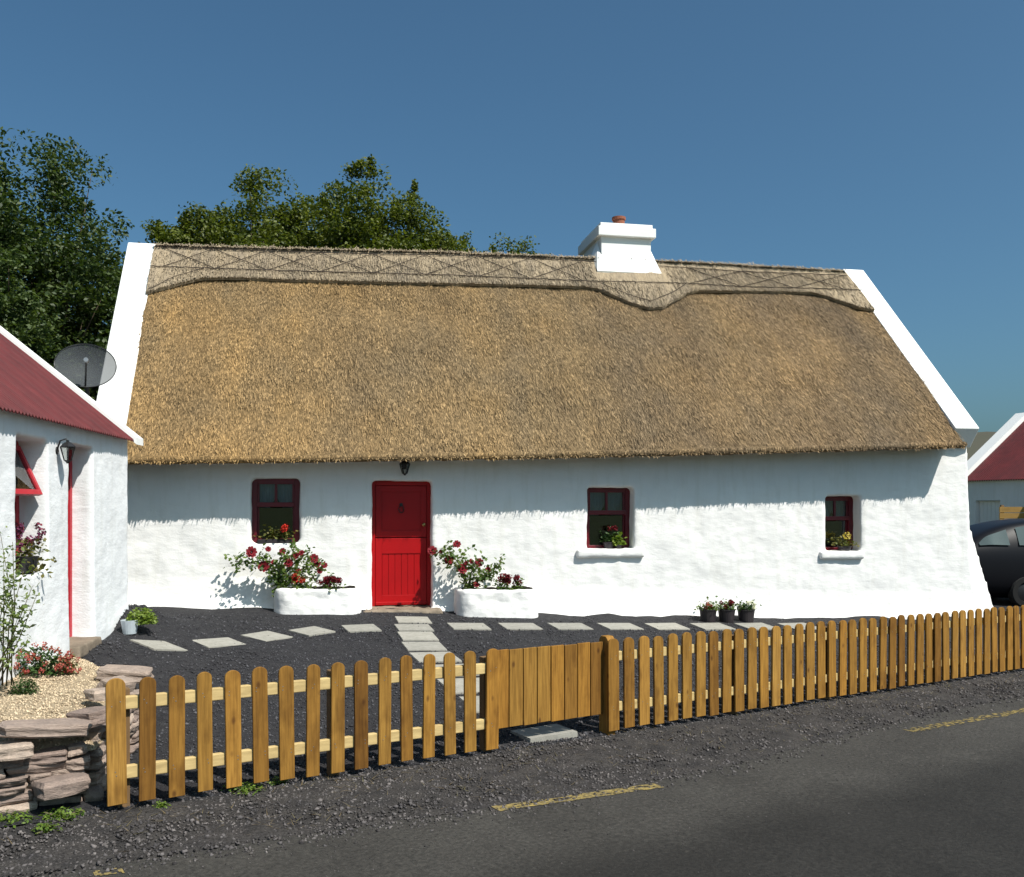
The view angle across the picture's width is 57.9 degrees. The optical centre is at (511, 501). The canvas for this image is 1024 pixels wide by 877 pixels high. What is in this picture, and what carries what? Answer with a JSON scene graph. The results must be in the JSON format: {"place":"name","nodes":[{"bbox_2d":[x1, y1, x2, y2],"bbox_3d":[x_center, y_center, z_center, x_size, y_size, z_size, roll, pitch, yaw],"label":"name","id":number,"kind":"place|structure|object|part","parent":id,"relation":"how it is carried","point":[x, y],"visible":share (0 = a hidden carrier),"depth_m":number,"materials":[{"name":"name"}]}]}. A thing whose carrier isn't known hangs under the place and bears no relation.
{"place":"outdoors","nodes":[
{"label":"outdoors","id":0,"kind":"place"},
{"bbox_2d":[0,655,136,751],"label":"garden bed","id":1,"kind":"object","parent":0,"point":[47,744],"visible":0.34,"depth_m":6.99,"materials":[{"name":"beige gravel"}]},
{"bbox_2d":[0,526,43,685],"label":"leafy shrub","id":2,"kind":"object","parent":1,"relation":"on","point":[12,615],"visible":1,"depth_m":7.31,"materials":[{"name":"green plant"}]},
{"bbox_2d":[8,678,40,695],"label":"shrub","id":3,"kind":"object","parent":1,"relation":"on","point":[26,689],"visible":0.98,"depth_m":7.35,"materials":[{"name":"green plant"}]},
{"bbox_2d":[14,641,66,677],"bbox_3d":[-4.117,1.374,8.075,0.529,0.320,0.432,0,0,0],"label":"flowering shrub","id":4,"kind":"object","parent":1,"relation":"on","point":[41,664],"visible":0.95,"depth_m":8.02,"materials":[{"name":"green plant"}]},
{"bbox_2d":[58,649,81,674],"bbox_3d":[-3.864,1.411,8.086,0.215,0.263,0.152,0,0,0],"label":"flowering shrub","id":5,"kind":"object","parent":1,"relation":"on","point":[68,670],"visible":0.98,"depth_m":8.06,"materials":[{"name":"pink plant"}]},
{"bbox_2d":[0,668,1023,876],"bbox_3d":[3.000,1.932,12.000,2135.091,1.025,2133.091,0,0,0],"label":"ground","id":6,"kind":"structure","parent":0,"point":[405,766],"depth_m":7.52,"materials":[{"name":"grey gravel"}]},
{"bbox_2d":[30,822,62,833],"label":"weed","id":7,"kind":"object","parent":6,"relation":"on","point":[47,827],"visible":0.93,"depth_m":5.68,"materials":[{"name":"green plant"}]},
{"bbox_2d":[0,326,142,684],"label":"outbuilding","id":8,"kind":"structure","parent":6,"relation":"on","point":[76,507],"depth_m":9.60,"materials":[{"name":"white paint"}]},
{"bbox_2d":[15,441,42,555],"bbox_3d":[-4.564,0.040,8.374,0.388,1.280,0.810,0,0,-8],"label":"window","id":9,"kind":"structure","parent":8,"relation":"in","point":[26,482],"depth_m":8.59,"materials":[{"name":"red paint"}]},
{"bbox_2d":[15,521,56,577],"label":"hanging flowers","id":10,"kind":"object","parent":8,"relation":"on","point":[29,560],"visible":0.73,"depth_m":8.49,"materials":[{"name":"green plant"}]},
{"bbox_2d":[55,438,75,462],"bbox_3d":[-4.348,-0.499,9.036,0.184,0.247,0.134,0,0,0],"label":"wall lantern","id":11,"kind":"object","parent":8,"relation":"attached to","point":[67,444],"depth_m":9.02,"materials":[{"name":"black metal"}]},
{"bbox_2d":[54,344,116,395],"bbox_3d":[-5.508,-1.472,11.940,0.583,1.178,0.560,0,0,19],"label":"satellite dish","id":12,"kind":"object","parent":8,"relation":"attached to","point":[86,366],"visible":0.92,"depth_m":12.04,"materials":[{"name":"grey metal"}]},
{"bbox_2d":[0,664,153,813],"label":"dry stone wall","id":13,"kind":"structure","parent":6,"relation":"on","point":[30,779],"depth_m":6.08,"materials":[{"name":"stone"}]},
{"bbox_2d":[152,800,171,807],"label":"weed","id":14,"kind":"object","parent":6,"relation":"on","point":[161,804],"visible":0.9,"depth_m":6.13,"materials":[{"name":"green plant"}]},
{"bbox_2d":[140,203,220,244],"bbox_3d":[-9.472,-3.505,27.143,3.940,10.134,3.704,0,0,0],"label":"tree","id":15,"kind":"object","parent":6,"relation":"on","point":[181,234],"visible":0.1,"depth_m":26.35,"materials":[{"name":"green plant"}]},
{"bbox_2d":[166,163,343,248],"bbox_3d":[-7.835,-4.259,27.820,6.280,11.742,6.721,0,0,0],"label":"tree","id":16,"kind":"object","parent":6,"relation":"on","point":[225,230],"visible":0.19,"depth_m":27.05,"materials":[{"name":"green plant"}]},
{"bbox_2d":[105,648,499,810],"bbox_3d":[-1.402,1.760,6.870,3.014,1.225,0.152,0,0,-33],"label":"picket fence","id":17,"kind":"object","parent":6,"relation":"on","point":[120,703],"visible":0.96,"depth_m":6.66,"materials":[{"name":"brown wood"}]},
{"bbox_2d":[255,179,365,247],"bbox_3d":[-5.897,-4.324,29.607,5.531,11.945,5.493,0,0,25],"label":"tree","id":18,"kind":"object","parent":6,"relation":"on","point":[312,207],"visible":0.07,"depth_m":28.41,"materials":[{"name":"green plant"}]},
{"bbox_2d":[312,154,434,250],"bbox_3d":[-4.376,-4.296,27.414,4.590,11.943,4.657,0,0,0],"label":"tree","id":19,"kind":"object","parent":6,"relation":"on","point":[371,228],"visible":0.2,"depth_m":26.90,"materials":[{"name":"green plant"}]},
{"bbox_2d":[363,179,480,252],"bbox_3d":[-2.736,-4.067,28.454,4.533,11.664,4.972,0,0,-21],"label":"tree","id":20,"kind":"object","parent":6,"relation":"on","point":[439,236],"visible":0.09,"depth_m":27.66,"materials":[{"name":"green plant"}]},
{"bbox_2d":[457,231,472,248],"bbox_3d":[-1.527,-3.338,29.101,1.341,10.369,1.234,0,0,-41],"label":"sapling","id":21,"kind":"object","parent":6,"relation":"on","point":[464,236],"visible":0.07,"depth_m":29.11,"materials":[{"name":"green plant"}]},
{"bbox_2d":[483,232,550,254],"bbox_3d":[-0.013,-3.086,27.621,3.652,9.982,3.219,0,0,25],"label":"tree","id":22,"kind":"object","parent":6,"relation":"on","point":[513,250],"visible":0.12,"depth_m":27.42,"materials":[{"name":"green plant"}]},
{"bbox_2d":[96,216,992,618],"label":"thatched cottage","id":23,"kind":"structure","parent":6,"relation":"on","point":[696,432],"depth_m":15.21,"materials":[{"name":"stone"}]},
{"bbox_2d":[253,523,297,543],"bbox_3d":[-3.592,0.491,13.889,0.779,0.340,0.203,0,0,0],"label":"window box","id":24,"kind":"object","parent":23,"relation":"on","point":[277,539],"visible":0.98,"depth_m":13.89,"materials":[{"name":"green plant"}]},
{"bbox_2d":[252,479,299,542],"bbox_3d":[-3.571,0.133,14.029,0.740,1.003,0.147,0,0,-11],"label":"window","id":25,"kind":"structure","parent":23,"relation":"in","point":[264,491],"depth_m":14.02,"materials":[{"name":"red paint"}]},
{"bbox_2d":[399,461,409,474],"bbox_3d":[-1.642,-0.537,14.125,0.147,0.267,0.200,0,0,-28],"label":"wall lantern","id":26,"kind":"object","parent":23,"relation":"attached to","point":[404,465],"depth_m":14.11,"materials":[{"name":"black metal"}]},
{"bbox_2d":[599,525,618,547],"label":"potted plant","id":27,"kind":"object","parent":23,"relation":"on","point":[608,538],"visible":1,"depth_m":14.96,"materials":[{"name":"green plant"}]},
{"bbox_2d":[576,488,643,557],"bbox_3d":[1.541,0.322,14.982,1.130,1.151,0.456,0,0,-11],"label":"window","id":28,"kind":"structure","parent":23,"relation":"in","point":[617,500],"depth_m":15.09,"materials":[{"name":"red paint"}]},
{"bbox_2d":[611,532,626,548],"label":"potted plant","id":29,"kind":"object","parent":23,"relation":"on","point":[619,542],"visible":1,"depth_m":14.97,"materials":[{"name":"green plant"}]},
{"bbox_2d":[819,496,863,558],"bbox_3d":[5.507,0.424,15.767,0.813,1.085,0.480,0,0,-11],"label":"window","id":30,"kind":"structure","parent":23,"relation":"in","point":[842,506],"depth_m":15.90,"materials":[{"name":"red paint"}]},
{"bbox_2d":[828,532,858,549],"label":"potted plant","id":31,"kind":"object","parent":23,"relation":"on","point":[845,545],"visible":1,"depth_m":15.69,"materials":[{"name":"yellow plant"}]},
{"bbox_2d":[599,605,1023,734],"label":"picket fence","id":32,"kind":"object","parent":6,"relation":"on","point":[1007,653],"visible":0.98,"depth_m":9.64,"materials":[{"name":"brown wood"}]},
{"bbox_2d":[498,642,602,728],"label":"garden gate","id":33,"kind":"structure","parent":32,"relation":"attached to","point":[548,683],"depth_m":8.02,"materials":[{"name":"brown wood"}]},
{"bbox_2d":[967,413,1023,524],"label":"outbuilding","id":34,"kind":"structure","parent":6,"relation":"on","point":[995,464],"depth_m":27.10,"materials":[{"name":"white paint"}]},
{"bbox_2d":[979,501,999,522],"bbox_3d":[13.916,1.020,26.857,0.061,2.100,0.930,0,0,-15],"label":"door","id":35,"kind":"structure","parent":34,"relation":"in","point":[988,510],"depth_m":26.95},
{"bbox_2d":[999,505,1023,519],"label":"timber panel","id":36,"kind":"object","parent":6,"relation":"on","point":[1002,510],"visible":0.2,"depth_m":24.99,"materials":[{"name":"wood"}]},
{"bbox_2d":[0,598,1023,826],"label":"yard","id":37,"kind":"structure","parent":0,"point":[312,651],"depth_m":10.74,"materials":[{"name":"grey gravel"}]},
{"bbox_2d":[0,809,32,827],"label":"weed","id":38,"kind":"object","parent":37,"relation":"on","point":[17,818],"visible":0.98,"depth_m":5.81,"materials":[{"name":"green plant"}]},
{"bbox_2d":[0,243,61,354],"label":"bushy tree","id":39,"kind":"object","parent":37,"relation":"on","point":[23,328],"visible":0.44,"depth_m":16.41,"materials":[{"name":"green plant"}]},
{"bbox_2d":[0,126,98,392],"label":"tree","id":40,"kind":"object","parent":37,"relation":"on","point":[46,273],"visible":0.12,"depth_m":19.66,"materials":[{"name":"green plant"}]},
{"bbox_2d":[35,806,84,821],"bbox_3d":[-2.888,2.002,5.912,0.321,0.090,0.249,0,0,0],"label":"weed","id":41,"kind":"object","parent":37,"relation":"on","point":[70,813],"visible":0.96,"depth_m":5.89,"materials":[{"name":"green plant"}]},
{"bbox_2d":[0,128,139,400],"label":"tree","id":42,"kind":"object","parent":37,"relation":"on","point":[65,322],"visible":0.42,"depth_m":19.87,"materials":[{"name":"green plant"}]},
{"bbox_2d":[60,244,124,394],"bbox_3d":[-9.841,-2.389,22.419,3.981,7.876,4.344,0,0,0],"label":"tree","id":43,"kind":"object","parent":37,"relation":"on","point":[95,306],"visible":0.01,"depth_m":21.97,"materials":[{"name":"green plant"}]},
{"bbox_2d":[120,607,157,633],"bbox_3d":[-4.370,1.389,10.914,0.394,0.298,0.372,0,0,0],"label":"potted plant","id":44,"kind":"object","parent":37,"relation":"on","point":[129,624],"visible":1,"depth_m":10.83,"materials":[{"name":"green plant"}]},
{"bbox_2d":[130,639,186,650],"bbox_3d":[-4.029,1.654,10.568,0.460,0.050,0.460,11,-4,34],"label":"stepping stone","id":45,"kind":"object","parent":37,"relation":"on","point":[154,645],"visible":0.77,"depth_m":10.52,"materials":[{"name":"stone"}]},
{"bbox_2d":[193,637,244,647],"bbox_3d":[-3.579,1.733,11.295,0.499,0.050,0.463,3,3,-45],"label":"stepping stone","id":46,"kind":"object","parent":37,"relation":"on","point":[217,642],"visible":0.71,"depth_m":11.27,"materials":[{"name":"stone"}]},
{"bbox_2d":[220,781,262,795],"bbox_3d":[-1.893,2.024,6.517,0.317,0.088,0.268,0,0,0],"label":"weed","id":47,"kind":"object","parent":37,"relation":"on","point":[248,786],"visible":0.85,"depth_m":6.51,"materials":[{"name":"green plant"}]},
{"bbox_2d":[241,631,291,641],"bbox_3d":[-3.126,1.732,11.813,0.519,0.050,0.424,5,4,37],"label":"stepping stone","id":48,"kind":"object","parent":37,"relation":"on","point":[264,636],"visible":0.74,"depth_m":11.79,"materials":[{"name":"stone"}]},
{"bbox_2d":[267,776,288,785],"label":"weed","id":49,"kind":"object","parent":37,"relation":"on","point":[275,781],"visible":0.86,"depth_m":6.68,"materials":[{"name":"green plant"}]},
{"bbox_2d":[288,626,335,636],"bbox_3d":[-2.646,1.725,12.247,0.452,0.050,0.433,5,4,40],"label":"stepping stone","id":50,"kind":"object","parent":37,"relation":"on","point":[310,631],"visible":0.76,"depth_m":12.21,"materials":[{"name":"stone"}]},
{"bbox_2d":[274,585,360,614],"bbox_3d":[-2.874,1.541,13.718,1.284,0.593,0.658,0,0,-11],"label":"stone planter","id":51,"kind":"object","parent":37,"relation":"on","point":[317,600],"visible":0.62,"depth_m":13.43,"materials":[{"name":"stone"}]},
{"bbox_2d":[223,538,331,596],"bbox_3d":[-3.402,0.966,13.541,1.593,0.879,0.665,0,0,-10],"label":"rose bush","id":52,"kind":"object","parent":51,"relation":"in","point":[312,560],"visible":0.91,"depth_m":13.50,"materials":[{"name":"green plant"}]},
{"bbox_2d":[291,573,305,588],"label":"geranium","id":53,"kind":"object","parent":51,"relation":"in","point":[300,581],"visible":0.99,"depth_m":13.42,"materials":[{"name":"red plant"}]},
{"bbox_2d":[312,573,345,591],"bbox_3d":[-2.641,1.178,13.605,0.576,0.280,0.365,0,0,0],"label":"geranium","id":54,"kind":"object","parent":51,"relation":"in","point":[328,581],"visible":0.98,"depth_m":13.52,"materials":[{"name":"red plant"}]},
{"bbox_2d":[341,624,381,632],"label":"stepping stone","id":55,"kind":"object","parent":37,"relation":"on","point":[357,628],"visible":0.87,"depth_m":12.52,"materials":[{"name":"stone"}]},
{"bbox_2d":[395,616,431,623],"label":"stepping stone","id":56,"kind":"object","parent":37,"relation":"on","point":[409,620],"visible":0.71,"depth_m":13.24,"materials":[{"name":"concrete"}]},
{"bbox_2d":[394,624,433,631],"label":"stepping stone","id":57,"kind":"object","parent":37,"relation":"on","point":[412,627],"visible":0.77,"depth_m":12.68,"materials":[{"name":"stone"}]},
{"bbox_2d":[397,632,438,640],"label":"stepping stone","id":58,"kind":"object","parent":37,"relation":"on","point":[417,636],"visible":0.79,"depth_m":12.14,"materials":[{"name":"stone"}]},
{"bbox_2d":[401,642,446,650],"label":"stepping stone","id":59,"kind":"object","parent":37,"relation":"on","point":[423,646],"visible":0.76,"depth_m":11.57,"materials":[{"name":"stone"}]},
{"bbox_2d":[409,652,461,662],"bbox_3d":[-0.918,1.869,11.055,0.524,0.050,0.489,2,3,-21],"label":"stepping stone","id":60,"kind":"object","parent":37,"relation":"on","point":[419,656],"visible":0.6,"depth_m":11.05,"materials":[{"name":"stone"}]},
{"bbox_2d":[422,664,478,676],"bbox_3d":[-0.689,1.915,10.440,0.531,0.050,0.529,2,3,-22],"label":"stepping stone","id":61,"kind":"object","parent":37,"relation":"on","point":[439,665],"visible":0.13,"depth_m":10.60,"materials":[{"name":"concrete"}]},
{"bbox_2d":[437,678,478,693],"bbox_3d":[-0.461,1.960,9.800,0.535,0.050,0.590,2,3,-21],"label":"stepping stone","id":62,"kind":"object","parent":37,"relation":"on","point":[459,684],"visible":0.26,"depth_m":9.79,"materials":[{"name":"concrete"}]},
{"bbox_2d":[447,623,490,629],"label":"stepping stone","id":63,"kind":"object","parent":37,"relation":"on","point":[467,626],"visible":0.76,"depth_m":13.05,"materials":[{"name":"concrete"}]},
{"bbox_2d":[459,696,478,712],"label":"stepping stone","id":64,"kind":"object","parent":37,"relation":"on","point":[477,703],"visible":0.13,"depth_m":9.16,"materials":[{"name":"concrete"}]},
{"bbox_2d":[454,586,537,617],"bbox_3d":[-0.246,1.627,14.228,1.309,0.641,0.658,0,0,-11],"label":"stone planter","id":65,"kind":"object","parent":37,"relation":"on","point":[493,602],"visible":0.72,"depth_m":13.94,"materials":[{"name":"stone"}]},
{"bbox_2d":[427,540,505,588],"bbox_3d":[-0.698,1.004,14.099,1.201,0.856,0.524,0,0,-10],"label":"rose bush","id":66,"kind":"object","parent":65,"relation":"in","point":[463,568],"visible":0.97,"depth_m":14.02,"materials":[{"name":"green plant"}]},
{"bbox_2d":[492,573,515,589],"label":"geranium","id":67,"kind":"object","parent":65,"relation":"in","point":[506,580],"visible":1,"depth_m":14.02,"materials":[{"name":"red plant"}]},
{"bbox_2d":[512,574,526,589],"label":"geranium","id":68,"kind":"object","parent":65,"relation":"in","point":[517,584],"visible":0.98,"depth_m":14.09,"materials":[{"name":"red plant"}]},
{"bbox_2d":[497,623,542,629],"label":"stepping stone","id":69,"kind":"object","parent":37,"relation":"on","point":[521,626],"visible":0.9,"depth_m":13.30,"materials":[{"name":"concrete"}]},
{"bbox_2d":[510,724,577,743],"bbox_3d":[0.282,2.065,8.213,0.498,0.070,0.335,0,0,-31],"label":"stepping stone","id":70,"kind":"object","parent":37,"relation":"on","point":[545,733],"visible":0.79,"depth_m":8.16,"materials":[{"name":"concrete"}]},
{"bbox_2d":[87,604,1023,814],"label":"yard chippings","id":71,"kind":"object","parent":37,"relation":"on","point":[325,726],"visible":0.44,"depth_m":10.49,"materials":[{"name":"grey gravel"}]},
{"bbox_2d":[547,623,593,629],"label":"stepping stone","id":72,"kind":"object","parent":37,"relation":"on","point":[567,626],"visible":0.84,"depth_m":13.55,"materials":[{"name":"concrete"}]},
{"bbox_2d":[597,623,643,629],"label":"stepping stone","id":73,"kind":"object","parent":37,"relation":"on","point":[619,626],"visible":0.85,"depth_m":13.82,"materials":[{"name":"concrete"}]},
{"bbox_2d":[644,623,689,629],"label":"stepping stone","id":74,"kind":"object","parent":37,"relation":"on","point":[668,626],"visible":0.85,"depth_m":14.05,"materials":[{"name":"concrete"}]},
{"bbox_2d":[694,596,719,622],"bbox_3d":[3.104,1.705,14.723,0.406,0.396,0.397,0,0,21],"label":"flower pot","id":75,"kind":"object","parent":37,"relation":"on","point":[708,611],"visible":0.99,"depth_m":14.61,"materials":[{"name":"plastic"}]},
{"bbox_2d":[690,623,735,630],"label":"stepping stone","id":76,"kind":"object","parent":37,"relation":"on","point":[713,626],"visible":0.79,"depth_m":14.22,"materials":[{"name":"stone"}]},
{"bbox_2d":[715,596,742,622],"bbox_3d":[3.415,1.711,14.758,0.444,0.405,0.392,0,0,40],"label":"flower pot","id":77,"kind":"object","parent":37,"relation":"on","point":[726,613],"visible":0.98,"depth_m":14.68,"materials":[{"name":"plastic"}]},
{"bbox_2d":[725,596,761,622],"bbox_3d":[3.699,1.724,14.850,0.542,0.401,0.374,0,0,0],"label":"flower pot","id":78,"kind":"object","parent":37,"relation":"on","point":[746,613],"visible":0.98,"depth_m":14.73,"materials":[{"name":"plastic"}]},
{"bbox_2d":[734,623,773,629],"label":"stepping stone","id":79,"kind":"object","parent":37,"relation":"on","point":[757,626],"visible":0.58,"depth_m":14.46,"materials":[{"name":"concrete"}]},
{"bbox_2d":[777,623,815,629],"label":"stepping stone","id":80,"kind":"object","parent":37,"relation":"on","point":[792,625],"visible":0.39,"depth_m":14.70,"materials":[{"name":"stone"}]},
{"bbox_2d":[970,519,1023,605],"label":"parked car","id":81,"kind":"object","parent":37,"relation":"on","point":[999,545],"visible":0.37,"depth_m":17.75,"materials":[{"name":"black paint"}]},
{"bbox_3d":[9.260,0.683,17.820,0.560,0.300,0.162,0,0,0],"label":"window","id":82,"kind":"part","parent":81,"relation":"part of","materials":[{"name":"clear glass"}]},
{"bbox_3d":[10.230,0.640,17.823,1.020,0.400,0.177,0,0,0],"label":"window","id":83,"kind":"part","parent":81,"relation":"part of","materials":[{"name":"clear glass"}]},
{"bbox_2d":[0,0,1023,431],"label":"sky","id":84,"kind":"structure","parent":0,"point":[883,139],"materials":[{"name":"blue"}]},
{"bbox_2d":[33,697,1023,876],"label":"road","id":85,"kind":"structure","parent":0,"point":[953,823],"depth_m":5.99,"materials":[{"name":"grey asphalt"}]},
{"bbox_2d":[93,868,124,875],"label":"road marking","id":86,"kind":"object","parent":85,"relation":"on","point":[107,873],"visible":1,"depth_m":5.18,"materials":[{"name":"yellow paint"}]},
{"bbox_2d":[492,783,662,810],"bbox_3d":[0.494,2.120,6.672,1.372,0.022,0.131,0,0,-26],"label":"road marking","id":87,"kind":"object","parent":85,"relation":"on","point":[586,795],"visible":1,"depth_m":6.67,"materials":[{"name":"yellow paint"}]},
{"bbox_2d":[903,708,1023,731],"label":"road marking","id":88,"kind":"object","parent":85,"relation":"on","point":[977,719],"visible":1,"depth_m":9.33,"materials":[{"name":"yellow paint"}]},
{"bbox_2d":[967,432,995,460],"bbox_3d":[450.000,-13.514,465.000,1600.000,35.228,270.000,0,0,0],"label":"hills","id":89,"kind":"structure","parent":0,"point":[981,439],"depth_m":396.23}
]}

